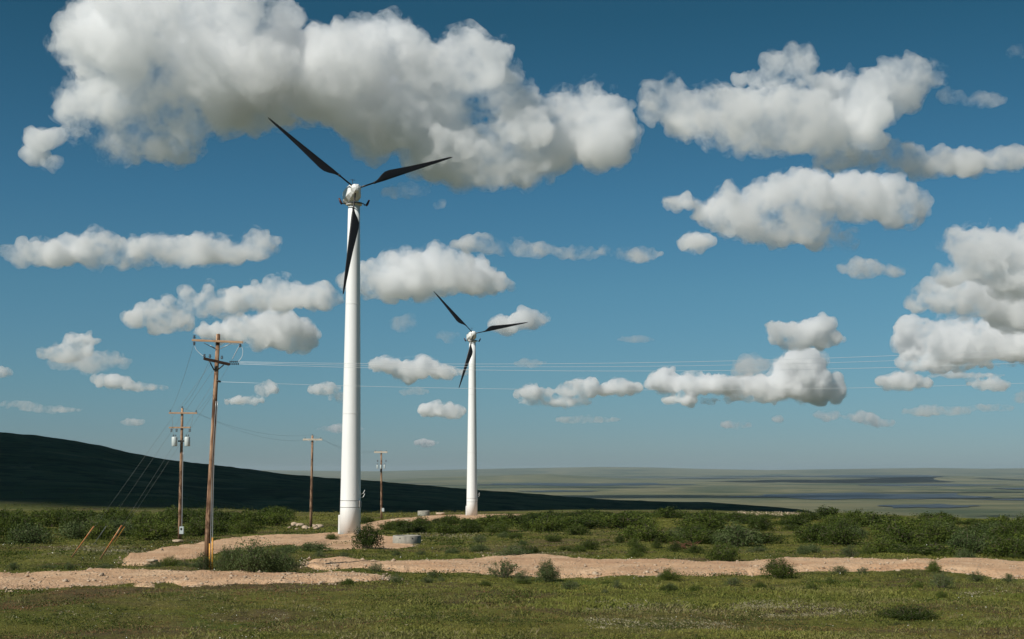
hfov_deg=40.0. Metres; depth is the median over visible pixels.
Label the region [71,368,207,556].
guy wire
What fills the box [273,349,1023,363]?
power line
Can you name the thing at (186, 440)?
utility pole
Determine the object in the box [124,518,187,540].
willow shrub
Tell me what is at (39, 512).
willow shrub
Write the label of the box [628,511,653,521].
willow shrub
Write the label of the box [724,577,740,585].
weed sprig
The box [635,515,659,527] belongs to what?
willow shrub
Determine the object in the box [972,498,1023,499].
lake
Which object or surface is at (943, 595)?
weed sprig
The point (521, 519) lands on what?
willow shrub
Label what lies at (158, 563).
weed sprig
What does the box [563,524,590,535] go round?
willow shrub
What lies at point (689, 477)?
lake
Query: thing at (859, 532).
willow shrub
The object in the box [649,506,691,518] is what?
willow shrub
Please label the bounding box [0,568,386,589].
front track
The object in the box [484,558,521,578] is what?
willow shrub
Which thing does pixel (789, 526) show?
willow shrub
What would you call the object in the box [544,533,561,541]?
willow shrub
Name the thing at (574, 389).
power line
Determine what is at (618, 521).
willow shrub
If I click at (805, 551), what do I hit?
willow shrub
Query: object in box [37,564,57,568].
weed sprig
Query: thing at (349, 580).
weed sprig
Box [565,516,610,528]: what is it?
willow shrub
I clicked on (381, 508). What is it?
utility pole
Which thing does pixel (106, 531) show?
willow shrub
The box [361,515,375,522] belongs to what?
willow shrub
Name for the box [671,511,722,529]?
willow shrub
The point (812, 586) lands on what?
weed sprig
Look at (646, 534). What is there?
willow shrub
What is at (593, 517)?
willow shrub
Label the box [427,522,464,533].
willow shrub
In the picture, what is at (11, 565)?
weed sprig
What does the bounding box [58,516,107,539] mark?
willow shrub
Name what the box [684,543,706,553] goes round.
willow shrub
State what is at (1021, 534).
willow shrub
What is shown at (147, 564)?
weed tuft
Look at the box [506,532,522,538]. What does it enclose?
willow shrub
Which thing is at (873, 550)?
willow shrub
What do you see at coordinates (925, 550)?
willow shrub
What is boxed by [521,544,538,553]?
willow shrub
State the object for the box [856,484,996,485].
lake
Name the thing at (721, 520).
willow shrub
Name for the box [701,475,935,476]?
lake
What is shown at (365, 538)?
willow shrub
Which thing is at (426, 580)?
weed sprig
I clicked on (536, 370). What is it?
power line
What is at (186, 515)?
willow shrub
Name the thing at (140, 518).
willow shrub
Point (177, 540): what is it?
boulder
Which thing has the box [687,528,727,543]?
willow shrub
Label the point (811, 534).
willow shrub
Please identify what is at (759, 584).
weed sprig
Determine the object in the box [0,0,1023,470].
sky
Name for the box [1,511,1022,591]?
gravel stones
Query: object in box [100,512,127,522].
willow shrub
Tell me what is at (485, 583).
weed sprig
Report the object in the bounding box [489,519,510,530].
willow shrub
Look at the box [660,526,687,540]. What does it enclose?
willow shrub
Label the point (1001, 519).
willow shrub
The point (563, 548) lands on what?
willow shrub
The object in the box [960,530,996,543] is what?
willow shrub
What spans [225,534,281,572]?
willow shrub
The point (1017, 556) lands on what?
willow shrub
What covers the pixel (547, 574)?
willow shrub
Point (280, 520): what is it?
willow shrub
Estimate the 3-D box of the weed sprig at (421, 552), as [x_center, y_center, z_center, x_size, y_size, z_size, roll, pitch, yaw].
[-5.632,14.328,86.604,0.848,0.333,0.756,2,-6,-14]
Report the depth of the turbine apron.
106.02 m
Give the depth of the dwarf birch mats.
56.16 m
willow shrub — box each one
[0,507,22,522]
[0,512,21,534]
[0,514,51,543]
[4,523,55,543]
[7,508,29,518]
[10,513,35,524]
[24,509,40,518]
[31,508,49,518]
[35,511,65,524]
[36,508,60,526]
[45,508,70,512]
[54,506,74,517]
[57,509,80,528]
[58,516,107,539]
[59,510,108,527]
[80,513,120,539]
[81,510,108,521]
[86,516,115,535]
[87,514,106,522]
[100,507,121,516]
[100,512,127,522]
[105,519,141,536]
[106,516,135,534]
[110,512,135,523]
[112,507,139,518]
[119,519,144,531]
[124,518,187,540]
[128,511,157,527]
[148,510,174,523]
[149,516,187,535]
[156,507,176,522]
[158,554,182,565]
[162,504,188,512]
[172,507,199,523]
[176,513,219,536]
[189,508,205,520]
[203,508,233,525]
[209,544,237,570]
[211,518,235,532]
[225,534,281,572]
[228,507,266,528]
[229,518,257,533]
[255,505,283,513]
[256,510,290,525]
[262,544,300,572]
[266,504,280,517]
[269,510,300,520]
[276,544,297,552]
[292,541,333,551]
[324,533,338,539]
[351,519,386,548]
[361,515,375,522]
[368,561,385,571]
[378,521,398,530]
[386,519,417,527]
[396,522,426,532]
[410,518,431,524]
[413,515,429,521]
[421,523,436,531]
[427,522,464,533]
[427,568,441,577]
[435,516,456,525]
[443,515,461,523]
[456,520,482,532]
[457,517,479,524]
[464,522,485,530]
[467,514,518,525]
[469,544,489,551]
[471,534,486,542]
[474,513,503,522]
[484,521,512,528]
[484,524,504,532]
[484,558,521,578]
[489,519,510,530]
[493,543,533,555]
[496,530,507,537]
[500,511,520,524]
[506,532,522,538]
[513,568,532,580]
[514,515,526,523]
[515,516,539,529]
[517,540,528,545]
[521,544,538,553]
[522,511,548,521]
[527,513,565,531]
[534,557,563,582]
[541,510,564,516]
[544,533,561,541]
[554,515,575,521]
[557,544,573,550]
[560,519,578,528]
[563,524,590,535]
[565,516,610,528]
[570,508,601,517]
[571,544,586,552]
[573,513,604,523]
[576,539,600,549]
[579,512,613,518]
[598,510,652,528]
[613,522,673,541]
[614,535,624,542]
[625,549,645,556]
[626,536,639,547]
[627,541,649,553]
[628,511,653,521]
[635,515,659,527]
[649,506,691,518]
[651,536,661,548]
[656,566,681,580]
[659,583,680,591]
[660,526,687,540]
[666,528,713,544]
[667,542,682,551]
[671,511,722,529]
[678,524,713,532]
[680,539,693,546]
[681,511,701,520]
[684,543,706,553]
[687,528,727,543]
[695,511,729,528]
[701,508,718,516]
[704,541,741,561]
[709,517,770,546]
[718,511,753,520]
[734,517,757,523]
[744,546,770,552]
[747,515,775,530]
[747,528,787,543]
[760,554,799,578]
[772,519,804,524]
[779,515,812,525]
[781,523,804,530]
[784,509,821,520]
[789,522,841,543]
[796,544,809,554]
[798,543,821,552]
[805,522,834,531]
[815,505,843,515]
[817,525,864,544]
[819,513,845,525]
[827,565,848,574]
[829,510,870,526]
[829,515,859,530]
[835,516,860,527]
[840,509,871,515]
[840,543,860,557]
[848,523,869,538]
[855,538,908,552]
[856,566,868,573]
[859,545,877,554]
[861,510,900,525]
[865,516,923,535]
[867,518,938,546]
[872,602,942,620]
[886,542,973,555]
[905,511,958,523]
[911,515,955,527]
[913,519,949,544]
[919,520,972,544]
[922,512,952,527]
[922,521,959,529]
[925,560,944,571]
[929,569,955,588]
[932,551,951,556]
[945,524,996,554]
[949,524,999,541]
[953,518,984,524]
[954,548,977,557]
[958,518,997,529]
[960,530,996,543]
[967,569,987,581]
[972,521,1011,532]
[981,534,1023,557]
[983,514,1015,524]
[987,517,1023,540]
[1001,573,1017,582]
[1005,527,1023,541]
[1007,554,1023,558]
[1010,513,1023,527]
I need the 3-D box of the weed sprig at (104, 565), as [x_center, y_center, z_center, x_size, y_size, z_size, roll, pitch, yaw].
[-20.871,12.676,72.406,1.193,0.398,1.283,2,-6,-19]
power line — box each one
[237,382,1018,389]
[251,363,1009,370]
[263,355,1017,366]
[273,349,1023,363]
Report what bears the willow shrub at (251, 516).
on the ground at (43, 465)
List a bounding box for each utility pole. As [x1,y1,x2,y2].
[169,406,196,539]
[192,334,242,568]
[303,434,321,526]
[374,451,386,519]
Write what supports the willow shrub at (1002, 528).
on the ground at (43, 465)
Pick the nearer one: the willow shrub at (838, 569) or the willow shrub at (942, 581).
the willow shrub at (942, 581)
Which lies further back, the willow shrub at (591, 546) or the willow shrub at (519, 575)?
the willow shrub at (591, 546)
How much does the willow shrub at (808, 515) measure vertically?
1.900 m
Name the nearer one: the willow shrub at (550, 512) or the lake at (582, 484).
the willow shrub at (550, 512)
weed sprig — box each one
[5,562,21,570]
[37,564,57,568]
[63,560,74,569]
[95,562,115,568]
[150,561,165,567]
[312,549,326,556]
[335,552,352,556]
[340,578,355,584]
[389,574,403,582]
[391,550,400,555]
[414,550,425,554]
[421,576,435,582]
[444,548,459,553]
[477,580,490,586]
[514,578,532,583]
[559,580,578,589]
[610,579,621,588]
[685,585,705,590]
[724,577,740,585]
[750,581,768,587]
[804,582,820,590]
[824,576,835,584]
[911,580,923,587]
[936,589,947,597]
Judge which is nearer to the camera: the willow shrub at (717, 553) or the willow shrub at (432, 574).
the willow shrub at (432, 574)
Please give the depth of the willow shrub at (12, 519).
130.07 m
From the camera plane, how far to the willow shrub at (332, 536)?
114.89 m
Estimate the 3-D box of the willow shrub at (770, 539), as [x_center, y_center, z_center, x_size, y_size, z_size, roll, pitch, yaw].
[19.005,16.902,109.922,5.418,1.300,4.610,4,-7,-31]
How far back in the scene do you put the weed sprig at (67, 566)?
70.81 m
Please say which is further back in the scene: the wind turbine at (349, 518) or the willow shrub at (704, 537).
the wind turbine at (349, 518)
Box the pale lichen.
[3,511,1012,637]
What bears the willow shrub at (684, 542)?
on the ground at (43, 465)
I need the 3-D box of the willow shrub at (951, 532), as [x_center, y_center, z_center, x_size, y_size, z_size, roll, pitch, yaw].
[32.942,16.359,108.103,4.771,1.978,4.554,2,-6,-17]
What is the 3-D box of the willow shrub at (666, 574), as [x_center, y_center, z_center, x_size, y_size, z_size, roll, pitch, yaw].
[6.918,11.218,62.113,1.160,0.728,1.387,-2,-6,15]
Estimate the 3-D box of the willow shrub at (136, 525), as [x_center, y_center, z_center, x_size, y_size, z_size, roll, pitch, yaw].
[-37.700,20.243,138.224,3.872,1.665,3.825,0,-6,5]
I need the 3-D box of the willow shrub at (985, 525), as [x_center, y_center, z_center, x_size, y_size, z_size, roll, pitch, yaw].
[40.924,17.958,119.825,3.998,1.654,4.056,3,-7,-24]
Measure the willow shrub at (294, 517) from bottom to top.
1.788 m
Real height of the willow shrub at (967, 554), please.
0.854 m
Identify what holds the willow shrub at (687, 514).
on the ground at (43, 465)
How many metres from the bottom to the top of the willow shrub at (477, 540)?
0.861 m
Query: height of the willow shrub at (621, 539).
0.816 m
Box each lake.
[477,483,696,485]
[532,490,592,491]
[632,477,739,477]
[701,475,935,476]
[730,492,989,499]
[833,475,936,475]
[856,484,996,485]
[876,504,980,507]
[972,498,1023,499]
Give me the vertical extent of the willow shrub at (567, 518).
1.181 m
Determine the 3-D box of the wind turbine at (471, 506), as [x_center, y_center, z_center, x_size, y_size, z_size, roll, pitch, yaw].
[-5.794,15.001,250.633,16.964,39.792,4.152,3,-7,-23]
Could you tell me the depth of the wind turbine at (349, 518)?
132.44 m
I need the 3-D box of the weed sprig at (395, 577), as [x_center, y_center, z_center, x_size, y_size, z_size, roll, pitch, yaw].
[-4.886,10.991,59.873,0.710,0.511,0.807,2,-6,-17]
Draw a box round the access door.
[338,515,339,533]
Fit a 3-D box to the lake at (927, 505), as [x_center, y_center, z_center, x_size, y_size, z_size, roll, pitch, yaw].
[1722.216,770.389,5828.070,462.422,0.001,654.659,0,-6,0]
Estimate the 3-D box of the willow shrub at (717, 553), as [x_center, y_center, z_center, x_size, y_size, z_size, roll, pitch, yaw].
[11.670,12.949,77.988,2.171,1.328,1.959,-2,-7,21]
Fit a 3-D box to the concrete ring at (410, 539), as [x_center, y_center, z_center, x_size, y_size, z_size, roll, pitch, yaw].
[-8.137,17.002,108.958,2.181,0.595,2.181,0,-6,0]
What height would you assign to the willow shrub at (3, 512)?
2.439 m
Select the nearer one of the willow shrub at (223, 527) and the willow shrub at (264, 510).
the willow shrub at (223, 527)
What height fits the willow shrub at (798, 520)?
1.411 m
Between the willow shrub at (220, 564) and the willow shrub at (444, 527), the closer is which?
the willow shrub at (220, 564)
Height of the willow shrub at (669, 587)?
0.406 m
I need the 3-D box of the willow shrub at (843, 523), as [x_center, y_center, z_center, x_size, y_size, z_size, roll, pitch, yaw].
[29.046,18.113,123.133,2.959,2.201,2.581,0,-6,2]
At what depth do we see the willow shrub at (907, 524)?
126.51 m
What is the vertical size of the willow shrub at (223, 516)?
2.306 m
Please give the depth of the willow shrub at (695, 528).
135.30 m
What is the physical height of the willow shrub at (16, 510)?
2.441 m
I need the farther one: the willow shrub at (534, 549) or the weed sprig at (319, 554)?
the willow shrub at (534, 549)
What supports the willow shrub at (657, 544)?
on the ground at (43, 465)
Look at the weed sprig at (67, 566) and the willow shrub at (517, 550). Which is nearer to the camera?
the weed sprig at (67, 566)
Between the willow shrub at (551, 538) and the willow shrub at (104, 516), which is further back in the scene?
the willow shrub at (104, 516)
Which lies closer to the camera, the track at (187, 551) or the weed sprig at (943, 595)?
the weed sprig at (943, 595)
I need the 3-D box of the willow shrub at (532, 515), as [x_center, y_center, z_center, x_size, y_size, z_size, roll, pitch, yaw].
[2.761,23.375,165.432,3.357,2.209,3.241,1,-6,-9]
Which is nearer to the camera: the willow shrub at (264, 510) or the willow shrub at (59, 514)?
the willow shrub at (59, 514)
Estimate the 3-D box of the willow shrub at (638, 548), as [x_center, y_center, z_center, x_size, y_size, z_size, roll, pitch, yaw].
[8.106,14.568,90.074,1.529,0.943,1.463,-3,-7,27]
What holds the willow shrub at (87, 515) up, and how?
on the ground at (43, 465)
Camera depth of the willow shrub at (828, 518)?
168.46 m
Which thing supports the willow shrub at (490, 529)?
on the ground at (43, 465)
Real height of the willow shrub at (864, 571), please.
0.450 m
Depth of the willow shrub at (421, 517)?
176.28 m
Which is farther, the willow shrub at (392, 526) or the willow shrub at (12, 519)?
the willow shrub at (392, 526)
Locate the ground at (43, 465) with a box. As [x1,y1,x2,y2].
[0,432,1023,638]
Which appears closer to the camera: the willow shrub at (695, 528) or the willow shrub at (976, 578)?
the willow shrub at (976, 578)
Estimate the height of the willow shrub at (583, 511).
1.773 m
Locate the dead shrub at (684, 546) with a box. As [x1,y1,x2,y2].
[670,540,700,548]
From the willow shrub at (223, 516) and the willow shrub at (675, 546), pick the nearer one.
the willow shrub at (675, 546)
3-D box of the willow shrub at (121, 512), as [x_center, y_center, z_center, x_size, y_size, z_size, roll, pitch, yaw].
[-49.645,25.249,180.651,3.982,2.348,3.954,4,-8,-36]
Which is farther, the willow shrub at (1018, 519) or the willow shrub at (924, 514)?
the willow shrub at (924, 514)
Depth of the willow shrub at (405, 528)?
138.34 m
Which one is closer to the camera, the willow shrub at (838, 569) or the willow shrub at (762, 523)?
the willow shrub at (838, 569)
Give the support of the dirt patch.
on the ground at (43, 465)
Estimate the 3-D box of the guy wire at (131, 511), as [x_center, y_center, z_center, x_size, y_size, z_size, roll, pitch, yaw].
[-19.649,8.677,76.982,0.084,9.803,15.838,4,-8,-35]
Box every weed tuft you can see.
[143,561,156,567]
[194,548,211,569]
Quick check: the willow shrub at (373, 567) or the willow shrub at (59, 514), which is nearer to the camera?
the willow shrub at (373, 567)
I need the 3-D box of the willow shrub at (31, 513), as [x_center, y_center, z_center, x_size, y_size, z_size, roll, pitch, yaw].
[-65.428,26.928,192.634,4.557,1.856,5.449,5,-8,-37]
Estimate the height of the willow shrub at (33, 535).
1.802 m
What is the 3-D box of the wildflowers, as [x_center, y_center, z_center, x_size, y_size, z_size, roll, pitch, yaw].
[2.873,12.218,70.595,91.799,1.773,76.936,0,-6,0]
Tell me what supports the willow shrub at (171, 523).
on the ground at (43, 465)
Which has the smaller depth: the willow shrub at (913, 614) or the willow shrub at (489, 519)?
the willow shrub at (913, 614)
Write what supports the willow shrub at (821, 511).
on the ground at (43, 465)
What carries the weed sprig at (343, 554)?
on the ground at (43, 465)
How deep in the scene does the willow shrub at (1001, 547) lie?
84.24 m
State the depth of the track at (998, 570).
71.68 m
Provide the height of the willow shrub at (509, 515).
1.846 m
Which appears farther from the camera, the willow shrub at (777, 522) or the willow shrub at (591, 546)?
the willow shrub at (777, 522)
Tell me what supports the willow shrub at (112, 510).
on the ground at (43, 465)
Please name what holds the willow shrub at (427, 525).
on the ground at (43, 465)
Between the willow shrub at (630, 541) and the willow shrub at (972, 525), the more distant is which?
the willow shrub at (972, 525)
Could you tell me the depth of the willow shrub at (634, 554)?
86.10 m
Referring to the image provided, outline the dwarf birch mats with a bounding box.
[0,524,1022,638]
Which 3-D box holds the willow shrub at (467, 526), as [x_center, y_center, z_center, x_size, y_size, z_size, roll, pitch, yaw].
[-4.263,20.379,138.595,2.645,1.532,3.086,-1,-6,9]
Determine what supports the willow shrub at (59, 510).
on the ground at (43, 465)
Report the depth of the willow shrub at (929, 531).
105.24 m
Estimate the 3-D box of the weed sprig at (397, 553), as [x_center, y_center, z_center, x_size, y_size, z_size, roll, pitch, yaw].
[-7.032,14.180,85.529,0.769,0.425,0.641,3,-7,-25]
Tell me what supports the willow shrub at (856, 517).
on the ground at (43, 465)
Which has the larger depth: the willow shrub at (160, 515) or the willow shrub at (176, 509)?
the willow shrub at (176, 509)
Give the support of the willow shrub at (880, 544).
on the ground at (43, 465)
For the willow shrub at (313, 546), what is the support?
on the ground at (43, 465)
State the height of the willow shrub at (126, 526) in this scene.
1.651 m
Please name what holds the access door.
in the wind turbine at (349, 518)
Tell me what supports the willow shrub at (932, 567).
on the ground at (43, 465)
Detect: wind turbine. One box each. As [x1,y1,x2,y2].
[268,117,451,533]
[434,292,527,515]
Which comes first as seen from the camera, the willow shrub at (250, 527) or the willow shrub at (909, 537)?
the willow shrub at (909, 537)
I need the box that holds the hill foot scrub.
[4,486,480,521]
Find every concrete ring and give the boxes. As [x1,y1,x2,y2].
[393,535,420,543]
[418,511,429,515]
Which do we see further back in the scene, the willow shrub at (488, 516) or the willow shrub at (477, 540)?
the willow shrub at (488, 516)
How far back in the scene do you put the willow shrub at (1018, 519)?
138.85 m
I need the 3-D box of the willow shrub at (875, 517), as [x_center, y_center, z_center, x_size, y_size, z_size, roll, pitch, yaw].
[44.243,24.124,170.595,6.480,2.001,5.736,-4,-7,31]
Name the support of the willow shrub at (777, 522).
on the ground at (43, 465)
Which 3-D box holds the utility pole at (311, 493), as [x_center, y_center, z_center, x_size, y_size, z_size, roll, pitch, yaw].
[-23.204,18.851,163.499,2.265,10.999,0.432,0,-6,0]
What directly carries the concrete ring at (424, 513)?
on the ground at (43, 465)
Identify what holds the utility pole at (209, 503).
on the ground at (43, 465)
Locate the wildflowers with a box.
[4,543,958,638]
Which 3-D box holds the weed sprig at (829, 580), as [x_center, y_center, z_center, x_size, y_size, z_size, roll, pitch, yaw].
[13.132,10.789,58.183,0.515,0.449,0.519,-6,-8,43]
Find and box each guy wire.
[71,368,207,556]
[93,372,211,544]
[100,384,212,558]
[113,396,211,543]
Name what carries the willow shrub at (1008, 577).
on the ground at (43, 465)
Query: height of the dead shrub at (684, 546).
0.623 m
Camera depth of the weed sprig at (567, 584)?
56.69 m
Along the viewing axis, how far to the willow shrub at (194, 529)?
126.39 m
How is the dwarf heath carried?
on the ground at (43, 465)
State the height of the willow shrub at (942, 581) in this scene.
0.835 m
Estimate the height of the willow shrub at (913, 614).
0.558 m
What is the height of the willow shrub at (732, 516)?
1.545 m
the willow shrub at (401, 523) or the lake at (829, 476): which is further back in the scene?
the lake at (829, 476)
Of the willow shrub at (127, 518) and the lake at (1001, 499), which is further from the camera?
the lake at (1001, 499)
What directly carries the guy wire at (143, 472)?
attached to the utility pole at (209, 503)
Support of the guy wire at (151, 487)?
attached to the utility pole at (209, 503)
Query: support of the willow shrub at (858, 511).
on the ground at (43, 465)
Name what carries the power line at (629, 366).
attached to the utility pole at (209, 503)
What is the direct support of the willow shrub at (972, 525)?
on the ground at (43, 465)
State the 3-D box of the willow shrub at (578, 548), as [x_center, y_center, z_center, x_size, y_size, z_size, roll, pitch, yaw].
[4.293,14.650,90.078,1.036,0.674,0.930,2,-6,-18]
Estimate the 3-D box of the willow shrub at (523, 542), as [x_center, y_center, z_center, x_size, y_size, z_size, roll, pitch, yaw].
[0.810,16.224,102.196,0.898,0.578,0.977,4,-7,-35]
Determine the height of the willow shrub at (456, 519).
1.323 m
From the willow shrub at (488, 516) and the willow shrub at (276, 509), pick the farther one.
the willow shrub at (276, 509)
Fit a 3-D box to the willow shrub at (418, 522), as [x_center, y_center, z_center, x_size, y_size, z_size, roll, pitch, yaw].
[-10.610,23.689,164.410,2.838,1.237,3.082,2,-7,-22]
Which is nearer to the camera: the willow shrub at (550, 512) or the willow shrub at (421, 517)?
the willow shrub at (421, 517)
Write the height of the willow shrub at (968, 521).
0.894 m
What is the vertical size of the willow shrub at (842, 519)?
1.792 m
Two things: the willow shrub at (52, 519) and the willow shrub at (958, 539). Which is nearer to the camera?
the willow shrub at (958, 539)
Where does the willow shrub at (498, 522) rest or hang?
on the ground at (43, 465)
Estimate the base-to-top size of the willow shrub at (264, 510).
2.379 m
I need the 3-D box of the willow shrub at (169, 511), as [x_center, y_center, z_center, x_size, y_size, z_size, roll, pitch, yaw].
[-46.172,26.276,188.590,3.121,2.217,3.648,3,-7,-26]
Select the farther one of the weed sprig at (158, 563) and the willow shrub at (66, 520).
the willow shrub at (66, 520)
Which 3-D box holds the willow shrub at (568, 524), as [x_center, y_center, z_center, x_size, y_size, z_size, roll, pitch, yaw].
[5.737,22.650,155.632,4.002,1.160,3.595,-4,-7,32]
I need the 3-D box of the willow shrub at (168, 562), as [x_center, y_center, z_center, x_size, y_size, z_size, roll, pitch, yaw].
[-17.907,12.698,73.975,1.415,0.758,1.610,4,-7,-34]
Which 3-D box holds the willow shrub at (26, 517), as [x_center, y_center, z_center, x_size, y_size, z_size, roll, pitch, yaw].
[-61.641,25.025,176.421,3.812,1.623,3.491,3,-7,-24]
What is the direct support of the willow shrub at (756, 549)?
on the ground at (43, 465)
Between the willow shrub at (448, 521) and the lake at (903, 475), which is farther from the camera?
the lake at (903, 475)
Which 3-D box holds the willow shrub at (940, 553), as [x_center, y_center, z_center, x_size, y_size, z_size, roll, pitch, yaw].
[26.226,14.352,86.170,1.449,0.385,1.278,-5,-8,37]
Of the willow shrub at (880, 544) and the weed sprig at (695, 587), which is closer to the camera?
the weed sprig at (695, 587)
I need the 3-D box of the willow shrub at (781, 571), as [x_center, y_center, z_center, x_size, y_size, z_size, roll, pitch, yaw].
[12.081,11.161,63.672,1.931,1.193,2.050,-5,-8,39]
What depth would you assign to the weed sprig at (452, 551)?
86.94 m
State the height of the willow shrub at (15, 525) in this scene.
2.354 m
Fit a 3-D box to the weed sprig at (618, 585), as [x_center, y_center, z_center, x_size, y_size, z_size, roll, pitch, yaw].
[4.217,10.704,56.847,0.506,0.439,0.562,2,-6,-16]
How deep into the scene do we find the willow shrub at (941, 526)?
117.99 m
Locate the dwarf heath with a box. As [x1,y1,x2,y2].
[0,517,1023,638]
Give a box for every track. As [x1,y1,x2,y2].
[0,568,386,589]
[122,514,517,565]
[305,554,1023,578]
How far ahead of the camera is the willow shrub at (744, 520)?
180.39 m
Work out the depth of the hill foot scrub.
330.12 m
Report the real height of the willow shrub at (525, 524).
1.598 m
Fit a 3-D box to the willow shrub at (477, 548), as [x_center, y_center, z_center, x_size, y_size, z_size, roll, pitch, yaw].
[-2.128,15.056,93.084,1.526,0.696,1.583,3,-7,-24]
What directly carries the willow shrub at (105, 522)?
on the ground at (43, 465)
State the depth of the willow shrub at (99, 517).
130.19 m
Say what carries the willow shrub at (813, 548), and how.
on the ground at (43, 465)
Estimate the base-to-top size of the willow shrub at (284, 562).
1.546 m
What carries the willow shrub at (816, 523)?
on the ground at (43, 465)
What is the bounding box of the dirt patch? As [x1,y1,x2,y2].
[134,583,154,586]
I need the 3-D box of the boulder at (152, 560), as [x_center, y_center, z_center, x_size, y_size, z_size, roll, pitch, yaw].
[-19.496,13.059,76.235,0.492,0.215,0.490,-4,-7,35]
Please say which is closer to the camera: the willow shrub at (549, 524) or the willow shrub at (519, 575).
the willow shrub at (519, 575)
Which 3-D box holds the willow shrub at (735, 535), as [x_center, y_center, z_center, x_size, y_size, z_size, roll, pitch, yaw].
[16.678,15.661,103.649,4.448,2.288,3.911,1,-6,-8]
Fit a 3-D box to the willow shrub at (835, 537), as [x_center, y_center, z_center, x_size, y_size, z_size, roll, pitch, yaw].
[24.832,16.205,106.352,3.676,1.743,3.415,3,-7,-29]
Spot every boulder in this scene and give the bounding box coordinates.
[146,559,157,562]
[172,539,182,542]
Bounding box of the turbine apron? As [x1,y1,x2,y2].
[295,534,412,549]
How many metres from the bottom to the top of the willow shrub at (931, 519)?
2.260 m
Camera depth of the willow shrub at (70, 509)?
181.24 m
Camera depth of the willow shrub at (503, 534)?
121.17 m
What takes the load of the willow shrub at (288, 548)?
on the ground at (43, 465)
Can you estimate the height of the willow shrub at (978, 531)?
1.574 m
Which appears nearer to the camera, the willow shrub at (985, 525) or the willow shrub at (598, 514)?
the willow shrub at (985, 525)
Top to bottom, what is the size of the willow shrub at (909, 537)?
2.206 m
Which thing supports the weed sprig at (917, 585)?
on the ground at (43, 465)
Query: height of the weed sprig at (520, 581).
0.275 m
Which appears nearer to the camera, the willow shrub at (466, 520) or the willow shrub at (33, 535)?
the willow shrub at (33, 535)
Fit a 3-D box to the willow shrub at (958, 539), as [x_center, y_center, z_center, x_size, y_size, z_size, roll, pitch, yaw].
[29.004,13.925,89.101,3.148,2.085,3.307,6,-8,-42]
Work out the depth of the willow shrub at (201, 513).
170.68 m
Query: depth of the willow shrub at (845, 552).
84.77 m
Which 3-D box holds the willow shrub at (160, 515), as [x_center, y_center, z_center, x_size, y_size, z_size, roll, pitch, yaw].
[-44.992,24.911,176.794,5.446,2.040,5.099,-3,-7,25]
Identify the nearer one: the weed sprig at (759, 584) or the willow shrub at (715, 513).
the weed sprig at (759, 584)
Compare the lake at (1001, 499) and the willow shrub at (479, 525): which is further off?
the lake at (1001, 499)
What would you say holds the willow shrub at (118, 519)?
on the ground at (43, 465)
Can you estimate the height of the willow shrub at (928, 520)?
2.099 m

